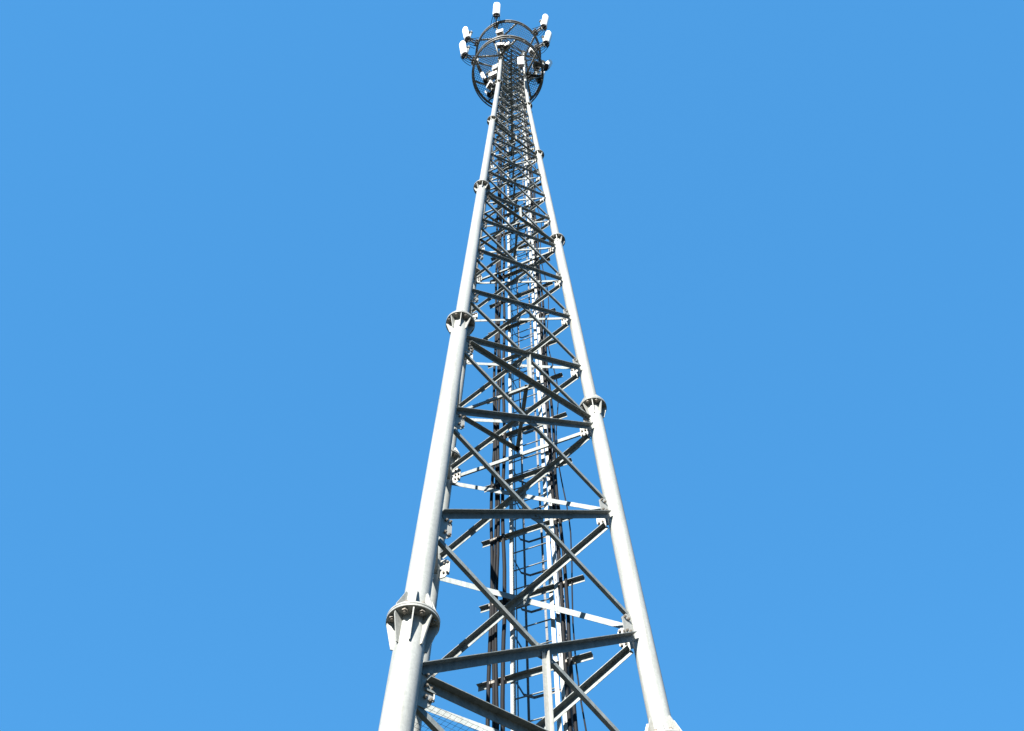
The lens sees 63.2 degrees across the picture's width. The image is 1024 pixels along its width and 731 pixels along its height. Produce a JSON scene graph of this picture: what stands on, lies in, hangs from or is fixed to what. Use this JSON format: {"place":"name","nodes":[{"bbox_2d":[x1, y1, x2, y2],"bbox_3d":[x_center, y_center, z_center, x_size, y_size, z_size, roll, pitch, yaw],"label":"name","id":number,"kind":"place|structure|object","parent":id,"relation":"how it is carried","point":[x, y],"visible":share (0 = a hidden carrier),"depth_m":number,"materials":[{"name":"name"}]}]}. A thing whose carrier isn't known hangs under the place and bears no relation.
{"place":"outdoors","nodes":[
{"label":"outdoors","id":0,"kind":"place"},
{"bbox_2d":[0,0,1023,730],"label":"sky","id":1,"kind":"structure","parent":0,"point":[234,234],"materials":[{"name":"blue"}]},
{"label":"ground","id":2,"kind":"structure","parent":0,"visible":0},
{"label":"concrete pad","id":3,"kind":"structure","parent":2,"relation":"on","visible":0},
{"bbox_2d":[378,20,681,730],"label":"cell tower","id":4,"kind":"structure","parent":3,"relation":"on","point":[414,686],"depth_m":11.49,"materials":[{"name":"metal"}]},
{"bbox_2d":[459,41,476,65],"bbox_3d":[-1.794,-12.732,33.880,0.851,2.430,0.503,28,-62,-16],"label":"panel antenna","id":5,"kind":"object","parent":4,"relation":"attached to","point":[464,49],"visible":0.97,"depth_m":33.27,"materials":[{"name":"plastic"}]},
{"bbox_2d":[462,27,479,48],"bbox_3d":[-1.801,-14.352,36.347,0.850,2.430,0.503,21,-61,-12],"label":"panel antenna","id":6,"kind":"object","parent":4,"relation":"attached to","point":[467,34],"visible":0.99,"depth_m":35.69,"materials":[{"name":"plastic"}]},
{"bbox_2d":[480,70,496,84],"bbox_3d":[-0.934,-12.005,34.573,0.851,2.046,0.503,-20,-61,12],"label":"panel antenna","id":7,"kind":"object","parent":4,"relation":"attached to","point":[486,80],"visible":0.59,"depth_m":34.08,"materials":[{"name":"plastic"}]},
{"bbox_2d":[486,79,493,89],"bbox_3d":[-0.839,-11.148,33.148,0.265,0.850,0.300,28,-62,-16],"label":"radio unit","id":8,"kind":"object","parent":4,"relation":"attached to","point":[489,85],"visible":0.99,"depth_m":32.98,"materials":[{"name":"plastic"}]},
{"bbox_2d":[485,85,501,99],"bbox_3d":[-0.814,-11.420,34.480,0.503,1.534,0.851,35,-65,-19],"label":"panel antenna","id":9,"kind":"object","parent":4,"relation":"attached to","point":[488,94],"visible":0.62,"depth_m":34.01,"materials":[{"name":"plastic"}]},
{"bbox_2d":[490,70,497,79],"bbox_3d":[-0.688,-11.449,32.894,0.300,1.190,0.265,-23,-61,14],"label":"radio unit","id":10,"kind":"object","parent":4,"relation":"attached to","point":[493,74],"visible":0.84,"depth_m":32.65,"materials":[{"name":"plastic"}]},
{"bbox_2d":[486,92,502,726],"bbox_3d":[-0.337,-1.698,18.854,0.160,35.701,0.713,-12,-59,7],"label":"feeder cable","id":11,"kind":"object","parent":4,"relation":"attached to","point":[491,587],"visible":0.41,"depth_m":12.29,"materials":[{"name":"black rubber"}]},
{"bbox_2d":[492,63,498,70],"bbox_3d":[-0.615,-11.829,33.248,0.300,1.190,0.265,-20,-61,12],"label":"radio unit","id":12,"kind":"object","parent":4,"relation":"attached to","point":[495,67],"visible":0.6,"depth_m":32.99,"materials":[{"name":"plastic"}]},
{"bbox_2d":[490,2,501,28],"bbox_3d":[-0.657,-14.935,35.535,0.503,2.046,0.851,1,-59,-1],"label":"panel antenna","id":13,"kind":"object","parent":4,"relation":"attached to","point":[496,9],"visible":1,"depth_m":35.05,"materials":[{"name":"plastic"}]},
{"bbox_2d":[492,100,503,728],"bbox_3d":[-0.290,-1.711,18.846,0.131,35.701,0.695,-13,-59,8],"label":"feeder cable","id":14,"kind":"object","parent":4,"relation":"attached to","point":[494,572],"visible":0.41,"depth_m":12.43,"materials":[{"name":"black rubber"}]},
{"bbox_2d":[494,93,504,729],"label":"feeder cable","id":15,"kind":"object","parent":4,"relation":"attached to","point":[495,608],"visible":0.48,"depth_m":12.09,"materials":[{"name":"black rubber"}]},
{"bbox_2d":[496,29,503,35],"bbox_3d":[-0.468,-13.417,33.695,0.300,0.850,0.265,-15,-60,9],"label":"radio unit","id":16,"kind":"object","parent":4,"relation":"attached to","point":[500,32],"visible":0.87,"depth_m":33.48,"materials":[{"name":"plastic"}]},
{"bbox_2d":[497,42,503,51],"bbox_3d":[-0.444,-12.757,33.337,0.300,0.850,0.265,-6,-59,3],"label":"radio unit","id":17,"kind":"object","parent":4,"relation":"attached to","point":[499,46],"visible":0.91,"depth_m":33.12,"materials":[{"name":"plastic"}]},
{"bbox_2d":[500,93,506,730],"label":"feeder cable","id":18,"kind":"object","parent":4,"relation":"attached to","point":[502,686],"visible":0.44,"depth_m":12.09,"materials":[{"name":"black rubber"}]},
{"bbox_2d":[503,42,509,52],"bbox_3d":[-0.209,-12.745,33.343,0.300,0.850,0.265,-19,-60,11],"label":"radio unit","id":19,"kind":"object","parent":4,"relation":"attached to","point":[505,46],"visible":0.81,"depth_m":33.12,"materials":[{"name":"plastic"}]},
{"bbox_2d":[518,57,523,73],"bbox_3d":[0.347,-11.560,31.911,0.234,2.210,0.265,-5,-59,3],"label":"radio unit","id":20,"kind":"object","parent":4,"relation":"attached to","point":[521,62],"visible":1,"depth_m":31.51,"materials":[{"name":"metal"}]},
{"bbox_2d":[528,71,545,83],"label":"panel antenna","id":21,"kind":"object","parent":4,"relation":"attached to","point":[536,79],"visible":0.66,"depth_m":33.87,"materials":[{"name":"plastic"}]},
{"bbox_2d":[532,14,548,36],"bbox_3d":[1.264,-14.803,36.246,0.851,2.430,0.503,-35,-65,19],"label":"panel antenna","id":22,"kind":"object","parent":4,"relation":"attached to","point":[544,21],"visible":1,"depth_m":35.60,"materials":[{"name":"plastic"}]},
{"bbox_2d":[532,58,551,71],"bbox_3d":[1.231,-12.185,33.668,0.851,1.279,0.503,10,-59,-6],"label":"panel antenna","id":23,"kind":"object","parent":4,"relation":"attached to","point":[547,65],"visible":0.98,"depth_m":33.27,"materials":[{"name":"plastic"}]},
{"bbox_2d":[534,31,551,53],"bbox_3d":[1.294,-13.443,34.566,0.851,2.174,0.503,-28,-62,16],"label":"panel antenna","id":24,"kind":"object","parent":4,"relation":"attached to","point":[546,38],"visible":0.97,"depth_m":34.00,"materials":[{"name":"plastic"}]},
{"bbox_2d":[521,83,571,730],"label":"feeder cable","id":25,"kind":"object","parent":4,"relation":"attached to","point":[569,721],"visible":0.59,"depth_m":12.12,"materials":[{"name":"black rubber"}]},
{"bbox_2d":[522,84,577,730],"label":"feeder cable","id":26,"kind":"object","parent":4,"relation":"attached to","point":[574,711],"visible":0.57,"depth_m":11.84,"materials":[{"name":"black rubber"}]},
{"bbox_2d":[524,95,586,730],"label":"feeder cable","id":27,"kind":"object","parent":4,"relation":"attached to","point":[565,500],"visible":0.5,"depth_m":11.53,"materials":[{"name":"black rubber"}]}
]}

